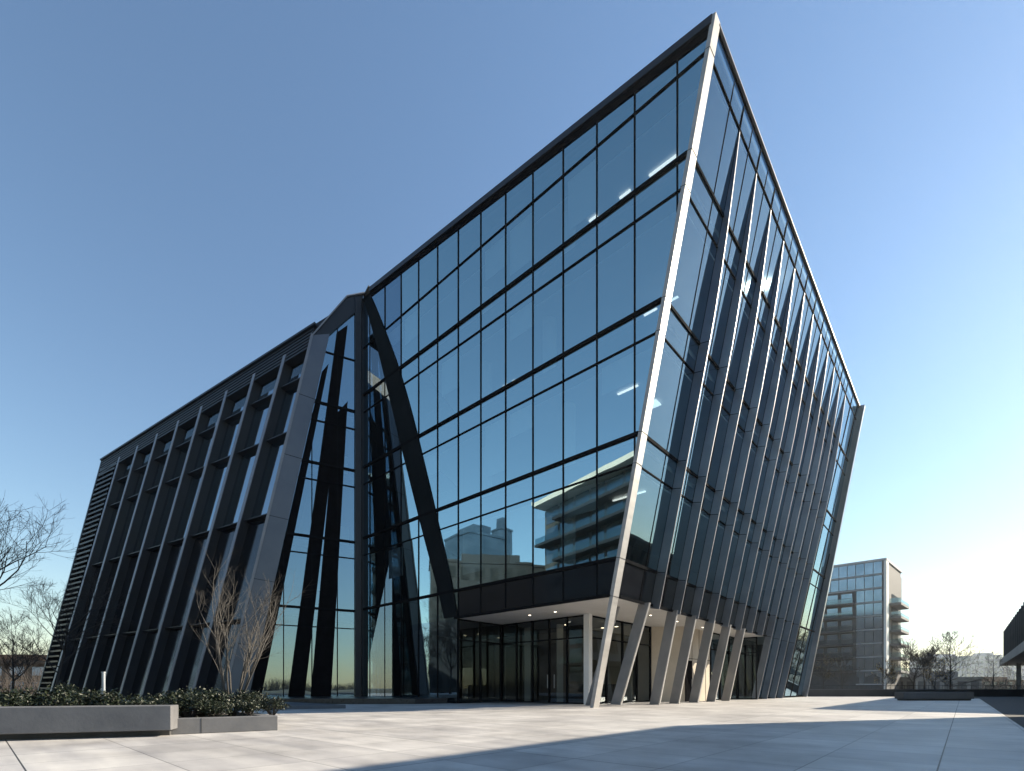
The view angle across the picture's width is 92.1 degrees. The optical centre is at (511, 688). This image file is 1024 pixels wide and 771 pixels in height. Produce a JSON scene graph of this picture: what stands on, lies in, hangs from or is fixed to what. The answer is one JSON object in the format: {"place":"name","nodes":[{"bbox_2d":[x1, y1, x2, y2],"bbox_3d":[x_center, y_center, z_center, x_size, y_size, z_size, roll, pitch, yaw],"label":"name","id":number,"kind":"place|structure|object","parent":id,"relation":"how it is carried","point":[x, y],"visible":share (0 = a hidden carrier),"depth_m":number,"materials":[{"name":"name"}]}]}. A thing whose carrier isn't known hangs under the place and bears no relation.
{"place":"outdoors","nodes":[
{"label":"outdoors","id":0,"kind":"place"},
{"bbox_2d":[0,697,1023,770],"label":"plaza paving","id":1,"kind":"structure","parent":0,"point":[838,734],"depth_m":8.34,"materials":[{"name":"concrete"}]},
{"bbox_2d":[0,609,71,692],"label":"bare tree","id":2,"kind":"object","parent":1,"relation":"on","point":[13,658],"visible":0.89,"depth_m":43.79,"materials":[{"name":"brown plant"}]},
{"bbox_2d":[0,494,83,592],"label":"bare tree","id":3,"kind":"object","parent":1,"relation":"on","point":[5,554],"visible":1,"depth_m":30.61,"materials":[{"name":"brown plant"}]},
{"bbox_2d":[0,569,134,692],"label":"bare tree","id":4,"kind":"object","parent":1,"relation":"on","point":[64,644],"visible":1,"depth_m":38.51,"materials":[{"name":"brown plant"}]},
{"bbox_2d":[0,705,177,739],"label":"planter wall","id":5,"kind":"structure","parent":1,"relation":"on","point":[33,722],"depth_m":8.79,"materials":[{"name":"concrete"}]},
{"bbox_2d":[178,712,238,717],"bbox_3d":[-10.295,0.780,11.528,8.872,0.240,6.724,0,0,-16],"label":"planting bed","id":6,"kind":"object","parent":1,"relation":"on","point":[224,715],"depth_m":11.51,"materials":[{"name":"soil"}]},
{"bbox_2d":[0,693,41,705],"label":"shrub","id":7,"kind":"object","parent":6,"relation":"on","point":[21,702],"visible":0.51,"depth_m":9.02,"materials":[{"name":"green plant"}]},
{"bbox_2d":[0,685,45,705],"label":"shrub","id":8,"kind":"object","parent":6,"relation":"on","point":[16,693],"visible":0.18,"depth_m":9.84,"materials":[{"name":"green plant"}]},
{"bbox_2d":[30,680,86,705],"bbox_3d":[-9.218,0.288,10.151,1.365,0.926,1.106,0,0,40],"label":"shrub","id":9,"kind":"object","parent":6,"relation":"on","point":[73,691],"visible":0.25,"depth_m":9.93,"materials":[{"name":"green plant"}]},
{"bbox_2d":[31,687,93,705],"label":"shrub","id":10,"kind":"object","parent":6,"relation":"on","point":[62,700],"visible":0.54,"depth_m":9.16,"materials":[{"name":"green plant"}]},
{"bbox_2d":[71,686,135,705],"bbox_3d":[-7.968,0.346,9.579,1.162,0.788,0.942,0,0,7],"label":"shrub","id":11,"kind":"object","parent":6,"relation":"on","point":[110,699],"visible":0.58,"depth_m":9.48,"materials":[{"name":"green plant"}]},
{"bbox_2d":[123,696,171,704],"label":"shrub","id":12,"kind":"object","parent":6,"relation":"on","point":[142,702],"visible":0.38,"depth_m":9.66,"materials":[{"name":"green plant"}]},
{"bbox_2d":[121,691,175,704],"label":"shrub","id":13,"kind":"object","parent":6,"relation":"on","point":[146,698],"visible":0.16,"depth_m":10.57,"materials":[{"name":"green plant"}]},
{"bbox_2d":[159,688,206,717],"bbox_3d":[-7.063,0.361,10.745,1.050,0.757,1.024,0,0,11],"label":"shrub","id":14,"kind":"object","parent":6,"relation":"on","point":[182,715],"visible":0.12,"depth_m":10.65,"materials":[{"name":"green plant"}]},
{"bbox_2d":[159,690,214,717],"bbox_3d":[-6.709,0.376,10.172,1.057,0.717,0.857,0,0,-14],"label":"shrub","id":15,"kind":"object","parent":6,"relation":"on","point":[178,701],"visible":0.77,"depth_m":10.13,"materials":[{"name":"green plant"}]},
{"bbox_2d":[171,688,226,716],"bbox_3d":[-7.138,0.364,11.302,1.237,0.760,1.018,0,0,-21],"label":"shrub","id":16,"kind":"object","parent":6,"relation":"on","point":[199,714],"visible":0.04,"depth_m":11.36,"materials":[{"name":"green plant"}]},
{"bbox_2d":[192,699,234,716],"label":"shrub","id":17,"kind":"object","parent":6,"relation":"on","point":[221,707],"visible":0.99,"depth_m":10.27,"materials":[{"name":"green plant"}]},
{"bbox_2d":[193,685,236,716],"bbox_3d":[-6.749,0.332,11.041,1.144,0.825,1.116,0,0,-23],"label":"shrub","id":18,"kind":"object","parent":6,"relation":"on","point":[218,696],"visible":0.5,"depth_m":10.96,"materials":[{"name":"green plant"}]},
{"bbox_2d":[231,698,264,715],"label":"shrub","id":19,"kind":"object","parent":6,"relation":"on","point":[248,707],"visible":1,"depth_m":10.82,"materials":[{"name":"green plant"}]},
{"bbox_2d":[189,551,309,715],"bbox_3d":[-6.538,-1.429,12.168,3.975,4.244,2.552,0,0,44],"label":"multi stem shrub","id":20,"kind":"object","parent":6,"relation":"on","point":[247,660],"visible":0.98,"depth_m":11.92,"materials":[{"name":"brown plant"}]},
{"bbox_2d":[171,712,277,734],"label":"planter wall","id":21,"kind":"structure","parent":1,"relation":"on","point":[240,723],"depth_m":10.05,"materials":[{"name":"concrete"}]},
{"bbox_2d":[220,686,268,712],"bbox_3d":[-6.416,0.341,11.923,1.028,0.797,1.005,0,0,-20],"label":"shrub","id":22,"kind":"object","parent":21,"relation":"in","point":[244,696],"visible":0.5,"depth_m":11.74,"materials":[{"name":"green plant"}]},
{"bbox_2d":[252,694,290,714],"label":"shrub","id":23,"kind":"object","parent":21,"relation":"in","point":[279,704],"visible":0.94,"depth_m":11.59,"materials":[{"name":"green plant"}]},
{"bbox_2d":[233,702,345,708],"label":"granite kerb","id":24,"kind":"structure","parent":1,"relation":"on","point":[296,705],"depth_m":21.69,"materials":[{"name":"stone"}]},
{"bbox_2d":[261,696,446,703],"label":"granite plinth","id":25,"kind":"structure","parent":1,"relation":"on","point":[359,700],"depth_m":27.81,"materials":[{"name":"stone"}]},
{"bbox_2d":[37,12,864,707],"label":"office building","id":26,"kind":"structure","parent":1,"relation":"on","point":[573,412],"depth_m":29.68,"materials":[{"name":"glass"}]},
{"bbox_2d":[98,506,118,562],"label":"wing window","id":27,"kind":"structure","parent":26,"relation":"in","point":[115,510],"depth_m":48.30,"materials":[{"name":"black glass"}]},
{"bbox_2d":[115,481,125,502],"bbox_3d":[-37.594,-19.071,48.034,3.804,2.551,0.453,0,0,30],"label":"wing window","id":28,"kind":"structure","parent":26,"relation":"in","point":[123,484],"depth_m":48.59,"materials":[{"name":"black glass"}]},
{"bbox_2d":[115,499,136,557],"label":"wing window","id":29,"kind":"structure","parent":26,"relation":"in","point":[133,503],"depth_m":46.44,"materials":[{"name":"black glass"}]},
{"bbox_2d":[133,470,145,494],"bbox_3d":[-34.463,-19.176,46.214,3.826,2.760,0.489,0,0,30],"label":"wing window","id":30,"kind":"structure","parent":26,"relation":"in","point":[141,475],"depth_m":46.74,"materials":[{"name":"black glass"}]},
{"bbox_2d":[133,491,156,551],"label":"wing window","id":31,"kind":"structure","parent":26,"relation":"in","point":[149,505],"depth_m":44.57,"materials":[{"name":"black glass"}]},
{"bbox_2d":[151,459,165,487],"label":"wing window","id":32,"kind":"structure","parent":26,"relation":"in","point":[161,464],"depth_m":44.89,"materials":[{"name":"black glass"}]},
{"bbox_2d":[152,482,178,546],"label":"wing window","id":33,"kind":"structure","parent":26,"relation":"in","point":[172,490],"depth_m":42.71,"materials":[{"name":"black glass"}]},
{"bbox_2d":[161,439,171,455],"bbox_3d":[-30.749,-21.729,44.553,3.613,1.900,0.339,0,0,31],"label":"wing window","id":34,"kind":"structure","parent":26,"relation":"in","point":[167,444],"depth_m":45.05,"materials":[{"name":"blue glass"}]},
{"bbox_2d":[171,446,188,479],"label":"wing window","id":35,"kind":"structure","parent":26,"relation":"in","point":[177,472],"depth_m":43.03,"materials":[{"name":"black glass"}]},
{"bbox_2d":[174,472,202,539],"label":"wing window","id":36,"kind":"structure","parent":26,"relation":"in","point":[195,480],"depth_m":40.84,"materials":[{"name":"black glass"}]},
{"bbox_2d":[182,425,194,442],"bbox_3d":[-27.599,-21.938,42.743,3.613,1.901,0.334,0,0,31],"label":"wing window","id":37,"kind":"structure","parent":26,"relation":"in","point":[188,433],"depth_m":43.20,"materials":[{"name":"blue glass"}]},
{"bbox_2d":[194,433,213,469],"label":"wing window","id":38,"kind":"structure","parent":26,"relation":"in","point":[206,441],"depth_m":41.17,"materials":[{"name":"black glass"}]},
{"bbox_2d":[197,462,227,533],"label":"wing window","id":39,"kind":"structure","parent":26,"relation":"in","point":[219,473],"depth_m":38.98,"materials":[{"name":"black glass"}]},
{"bbox_2d":[205,410,219,429],"bbox_3d":[-24.449,-22.148,40.934,3.613,1.900,0.336,0,0,30],"label":"wing window","id":40,"kind":"structure","parent":26,"relation":"in","point":[212,420],"depth_m":41.35,"materials":[{"name":"blue glass"}]},
{"bbox_2d":[218,418,240,459],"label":"wing window","id":41,"kind":"structure","parent":26,"relation":"in","point":[232,427],"depth_m":39.32,"materials":[{"name":"black glass"}]},
{"bbox_2d":[230,394,246,415],"bbox_3d":[-21.299,-22.358,39.124,3.613,1.901,0.336,0,0,31],"label":"wing window","id":42,"kind":"structure","parent":26,"relation":"in","point":[238,405],"depth_m":39.51,"materials":[{"name":"blue glass"}]},
{"bbox_2d":[223,450,256,525],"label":"wing window","id":43,"kind":"structure","parent":26,"relation":"in","point":[247,461],"depth_m":37.11,"materials":[{"name":"blue glass"}]},
{"bbox_2d":[244,401,270,448],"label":"wing window","id":44,"kind":"structure","parent":26,"relation":"in","point":[260,413],"depth_m":37.46,"materials":[{"name":"blue glass"}]},
{"bbox_2d":[257,377,276,400],"bbox_3d":[-18.149,-22.568,37.314,3.613,1.900,0.337,0,0,30],"label":"wing window","id":45,"kind":"structure","parent":26,"relation":"in","point":[266,389],"depth_m":37.66,"materials":[{"name":"blue glass"}]},
{"bbox_2d":[251,439,284,517],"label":"wing window","id":46,"kind":"structure","parent":26,"relation":"in","point":[267,482],"depth_m":35.33,"materials":[{"name":"glass"}]},
{"bbox_2d":[273,386,297,436],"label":"wing window","id":47,"kind":"structure","parent":26,"relation":"in","point":[284,416],"depth_m":35.74,"materials":[{"name":"black glass"}]},
{"bbox_2d":[288,361,303,382],"bbox_3d":[-15.316,-22.777,35.691,2.879,1.900,0.337,0,0,30],"label":"wing window","id":48,"kind":"structure","parent":26,"relation":"in","point":[295,373],"depth_m":35.99,"materials":[{"name":"blue glass"}]},
{"bbox_2d":[685,661,691,700],"bbox_3d":[11.868,-0.485,33.117,0.115,2.730,1.050,0,0,42],"label":"lobby door","id":49,"kind":"structure","parent":26,"relation":"in","point":[688,676],"depth_m":33.05,"materials":[{"name":"glass"}]},
{"bbox_2d":[808,689,1023,696],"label":"boundary wall","id":50,"kind":"structure","parent":1,"relation":"on","point":[891,692],"depth_m":52.83,"materials":[{"name":"grey concrete"}]},
{"bbox_2d":[810,685,1023,688],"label":"railing","id":51,"kind":"object","parent":1,"relation":"on","point":[918,685],"visible":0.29,"depth_m":56.98,"materials":[{"name":"metal"}]},
{"bbox_2d":[895,692,973,700],"bbox_3d":[31.000,0.590,36.300,5.100,0.620,0.900,0,0,0],"label":"stone bench","id":52,"kind":"object","parent":1,"relation":"on","point":[936,696],"visible":0.98,"depth_m":35.85,"materials":[{"name":"stone"}]},
{"bbox_2d":[0,0,1023,667],"label":"sky","id":53,"kind":"structure","parent":0,"point":[188,188],"materials":[{"name":"blue"}]},
{"bbox_2d":[978,697,1023,727],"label":"service road","id":54,"kind":"structure","parent":0,"point":[1011,708],"depth_m":24.81,"materials":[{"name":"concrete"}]},
{"bbox_2d":[967,652,1019,688],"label":"conical tree","id":55,"kind":"object","parent":54,"relation":"on","point":[992,668],"visible":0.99,"depth_m":69.97,"materials":[{"name":"green plant"}]},
{"bbox_2d":[988,663,1023,688],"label":"conical tree","id":56,"kind":"object","parent":54,"relation":"on","point":[1016,677],"visible":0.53,"depth_m":73.20,"materials":[{"name":"green plant"}]},
{"bbox_2d":[999,602,1023,688],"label":"pavilion","id":57,"kind":"structure","parent":54,"relation":"on","point":[1013,642],"depth_m":62.71,"materials":[{"name":"metal"}]},
{"label":"ground","id":58,"kind":"structure","parent":0,"visible":0},
{"bbox_2d":[0,666,43,693],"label":"treeline","id":59,"kind":"object","parent":58,"relation":"on","point":[18,683],"visible":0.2,"depth_m":72.36,"materials":[{"name":"brown plant"}]},
{"bbox_2d":[0,655,46,692],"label":"brown block","id":60,"kind":"structure","parent":58,"relation":"on","point":[32,671],"depth_m":80.34,"materials":[{"name":"brick"}]},
{"bbox_2d":[813,654,840,684],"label":"autumn tree","id":61,"kind":"object","parent":58,"relation":"on","point":[829,670],"visible":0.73,"depth_m":65.80,"materials":[{"name":"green plant"}]},
{"bbox_2d":[816,647,863,684],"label":"bare tree","id":62,"kind":"object","parent":58,"relation":"on","point":[840,670],"visible":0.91,"depth_m":68.19,"materials":[{"name":"brown plant"}]},
{"bbox_2d":[809,558,908,688],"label":"apartment block","id":63,"kind":"structure","parent":58,"relation":"on","point":[866,604],"depth_m":108.70,"materials":[{"name":"grey glass"}]},
{"bbox_2d":[809,675,819,688],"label":"ground window","id":64,"kind":"structure","parent":63,"relation":"in","point":[815,680],"depth_m":113.87,"materials":[{"name":"glass"}]},
{"bbox_2d":[827,648,837,656],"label":"window","id":65,"kind":"structure","parent":63,"relation":"in","point":[833,652],"depth_m":111.56,"materials":[{"name":"glass"}]},
{"bbox_2d":[827,635,837,643],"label":"balcony window","id":66,"kind":"structure","parent":63,"relation":"in","point":[830,638],"depth_m":111.56,"materials":[{"name":"glass"}]},
{"bbox_2d":[827,621,837,630],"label":"balcony window","id":67,"kind":"structure","parent":63,"relation":"in","point":[829,624],"depth_m":111.56,"materials":[{"name":"glass"}]},
{"bbox_2d":[827,608,837,617],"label":"balcony window","id":68,"kind":"structure","parent":63,"relation":"in","point":[834,612],"depth_m":111.56,"materials":[{"name":"glass"}]},
{"bbox_2d":[827,595,837,604],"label":"balcony window","id":69,"kind":"structure","parent":63,"relation":"in","point":[833,599],"depth_m":111.56,"materials":[{"name":"glass"}]},
{"bbox_2d":[826,675,838,688],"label":"ground window","id":70,"kind":"structure","parent":63,"relation":"in","point":[829,682],"depth_m":111.51,"materials":[{"name":"glass"}]},
{"bbox_2d":[831,580,838,591],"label":"window","id":71,"kind":"structure","parent":63,"relation":"in","point":[834,584],"depth_m":111.12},
{"bbox_2d":[839,579,846,590],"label":"window","id":72,"kind":"structure","parent":63,"relation":"in","point":[842,583],"depth_m":110.10,"materials":[{"name":"glass"}]},
{"bbox_2d":[839,566,846,577],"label":"window","id":73,"kind":"structure","parent":63,"relation":"in","point":[842,570],"depth_m":110.10,"materials":[{"name":"glass"}]},
{"bbox_2d":[841,660,851,669],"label":"balcony window","id":74,"kind":"structure","parent":63,"relation":"in","point":[850,661],"depth_m":109.67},
{"bbox_2d":[841,647,851,656],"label":"balcony window","id":75,"kind":"structure","parent":63,"relation":"in","point":[846,649],"depth_m":109.78,"materials":[{"name":"glass"}]},
{"bbox_2d":[841,634,851,643],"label":"balcony window","id":76,"kind":"structure","parent":63,"relation":"in","point":[845,638],"depth_m":109.78,"materials":[{"name":"glass"}]},
{"bbox_2d":[841,620,851,629],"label":"balcony window","id":77,"kind":"structure","parent":63,"relation":"in","point":[843,623],"depth_m":109.78,"materials":[{"name":"glass"}]},
{"bbox_2d":[841,607,851,616],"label":"balcony window","id":78,"kind":"structure","parent":63,"relation":"in","point":[847,611],"depth_m":109.78,"materials":[{"name":"glass"}]},
{"bbox_2d":[841,594,851,603],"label":"balcony window","id":79,"kind":"structure","parent":63,"relation":"in","point":[844,597],"depth_m":109.78,"materials":[{"name":"glass"}]},
{"bbox_2d":[848,565,854,576],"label":"window","id":80,"kind":"structure","parent":63,"relation":"in","point":[851,569],"depth_m":109.11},
{"bbox_2d":[845,674,858,688],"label":"ground window","id":81,"kind":"structure","parent":63,"relation":"in","point":[853,680],"depth_m":108.98,"materials":[{"name":"glass"}]},
{"bbox_2d":[856,658,863,669],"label":"window","id":82,"kind":"structure","parent":63,"relation":"in","point":[859,662],"depth_m":108.00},
{"bbox_2d":[856,645,863,656],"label":"window","id":83,"kind":"structure","parent":63,"relation":"in","point":[860,652],"depth_m":108.00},
{"bbox_2d":[856,631,863,642],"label":"window","id":84,"kind":"structure","parent":63,"relation":"in","point":[859,635],"depth_m":108.00,"materials":[{"name":"glass"}]},
{"bbox_2d":[856,618,863,629],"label":"window","id":85,"kind":"structure","parent":63,"relation":"in","point":[859,621],"depth_m":108.10,"materials":[{"name":"glass"}]},
{"bbox_2d":[856,604,863,615],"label":"window","id":86,"kind":"structure","parent":63,"relation":"in","point":[859,608],"depth_m":108.00,"materials":[{"name":"glass"}]},
{"bbox_2d":[856,591,863,602],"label":"window","id":87,"kind":"structure","parent":63,"relation":"in","point":[859,594],"depth_m":108.10,"materials":[{"name":"glass"}]},
{"bbox_2d":[856,577,863,588],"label":"window","id":88,"kind":"structure","parent":63,"relation":"in","point":[859,581],"depth_m":108.00,"materials":[{"name":"glass"}]},
{"bbox_2d":[856,564,863,575],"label":"window","id":89,"kind":"structure","parent":63,"relation":"in","point":[860,567],"depth_m":108.10,"materials":[{"name":"glass"}]},
{"bbox_2d":[865,658,872,669],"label":"window","id":90,"kind":"structure","parent":63,"relation":"in","point":[868,661],"depth_m":106.97,"materials":[{"name":"glass"}]},
{"bbox_2d":[865,644,872,655],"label":"window","id":91,"kind":"structure","parent":63,"relation":"in","point":[868,648],"depth_m":106.92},
{"bbox_2d":[865,631,872,642],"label":"window","id":92,"kind":"structure","parent":63,"relation":"in","point":[868,634],"depth_m":107.02,"materials":[{"name":"glass"}]},
{"bbox_2d":[865,617,872,628],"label":"window","id":93,"kind":"structure","parent":63,"relation":"in","point":[868,621],"depth_m":106.92,"materials":[{"name":"glass"}]},
{"bbox_2d":[865,603,872,615],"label":"window","id":94,"kind":"structure","parent":63,"relation":"in","point":[868,607],"depth_m":106.97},
{"bbox_2d":[865,590,872,601],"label":"window","id":95,"kind":"structure","parent":63,"relation":"in","point":[868,593],"depth_m":107.02,"materials":[{"name":"glass"}]},
{"bbox_2d":[865,576,872,587],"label":"window","id":96,"kind":"structure","parent":63,"relation":"in","point":[868,580],"depth_m":106.92,"materials":[{"name":"glass"}]},
{"bbox_2d":[865,562,872,574],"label":"window","id":97,"kind":"structure","parent":63,"relation":"in","point":[868,566],"depth_m":107.02,"materials":[{"name":"glass"}]},
{"bbox_2d":[865,674,879,688],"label":"ground window","id":98,"kind":"structure","parent":63,"relation":"in","point":[869,679],"depth_m":106.55,"materials":[{"name":"glass"}]},
{"bbox_2d":[874,658,881,669],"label":"window","id":99,"kind":"structure","parent":63,"relation":"in","point":[877,661],"depth_m":105.96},
{"bbox_2d":[874,644,881,655],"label":"window","id":100,"kind":"structure","parent":63,"relation":"in","point":[877,647],"depth_m":105.91,"materials":[{"name":"glass"}]},
{"bbox_2d":[874,630,881,641],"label":"window","id":101,"kind":"structure","parent":63,"relation":"in","point":[877,634],"depth_m":105.85,"materials":[{"name":"glass"}]},
{"bbox_2d":[874,616,881,628],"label":"window","id":102,"kind":"structure","parent":63,"relation":"in","point":[877,620],"depth_m":105.85,"materials":[{"name":"glass"}]},
{"bbox_2d":[874,603,881,614],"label":"window","id":103,"kind":"structure","parent":63,"relation":"in","point":[877,606],"depth_m":105.96,"materials":[{"name":"glass"}]},
{"bbox_2d":[874,589,881,600],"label":"window","id":104,"kind":"structure","parent":63,"relation":"in","point":[877,592],"depth_m":105.91,"materials":[{"name":"glass"}]},
{"bbox_2d":[874,575,881,586],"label":"window","id":105,"kind":"structure","parent":63,"relation":"in","point":[877,579],"depth_m":105.85,"materials":[{"name":"glass"}]},
{"bbox_2d":[874,561,881,573],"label":"window","id":106,"kind":"structure","parent":63,"relation":"in","point":[877,565],"depth_m":105.85,"materials":[{"name":"glass"}]},
{"bbox_2d":[871,657,904,688],"bbox_3d":[46.859,-1.559,61.851,2.853,4.921,3.272,0,0,0],"label":"autumn tree","id":107,"kind":"object","parent":58,"relation":"on","point":[892,669],"visible":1,"depth_m":61.73,"materials":[{"name":"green plant"}]},
{"bbox_2d":[894,638,944,688],"bbox_3d":[49.652,-2.775,60.237,5.039,7.363,5.561,0,0,34],"label":"bare tree","id":108,"kind":"object","parent":58,"relation":"on","point":[922,663],"visible":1,"depth_m":60.38,"materials":[{"name":"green plant"}]},
{"bbox_2d":[902,638,940,688],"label":"bare tree","id":109,"kind":"object","parent":58,"relation":"on","point":[920,659],"visible":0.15,"depth_m":69.89,"materials":[{"name":"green plant"}]},
{"bbox_2d":[922,655,952,688],"bbox_3d":[53.697,-1.746,62.539,3.526,5.315,3.911,0,0,0],"label":"autumn tree","id":110,"kind":"object","parent":58,"relation":"on","point":[939,674],"visible":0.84,"depth_m":62.55,"materials":[{"name":"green plant"}]},
{"bbox_2d":[909,654,970,676],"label":"tower","id":111,"kind":"structure","parent":58,"relation":"on","point":[961,671],"depth_m":549.52,"materials":[{"name":"concrete"}]},
{"bbox_2d":[900,672,981,688],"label":"house","id":112,"kind":"structure","parent":58,"relation":"on","point":[919,680],"depth_m":112.00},
{"bbox_2d":[918,630,1003,688],"bbox_3d":[56.394,-3.380,64.031,8.920,8.575,8.683,0,0,0],"label":"bare tree","id":113,"kind":"object","parent":58,"relation":"on","point":[949,639],"visible":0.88,"depth_m":62.96,"materials":[{"name":"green plant"}]},
{"bbox_2d":[971,653,1002,676],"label":"tower","id":114,"kind":"structure","parent":58,"relation":"on","point":[983,656],"depth_m":600.84,"materials":[{"name":"concrete"}]},
{"bbox_2d":[982,678,1023,688],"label":"treeline","id":115,"kind":"object","parent":58,"relation":"on","point":[997,687],"visible":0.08,"depth_m":146.26,"materials":[{"name":"green plant"}]},
{"bbox_2d":[982,677,1023,687],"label":"tower","id":116,"kind":"structure","parent":58,"relation":"on","point":[997,679],"depth_m":190.00,"materials":[{"name":"brick"}]},
{"bbox_2d":[1003,666,1023,679],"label":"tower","id":117,"kind":"structure","parent":58,"relation":"on","point":[1013,668],"depth_m":601.67,"materials":[{"name":"concrete"}]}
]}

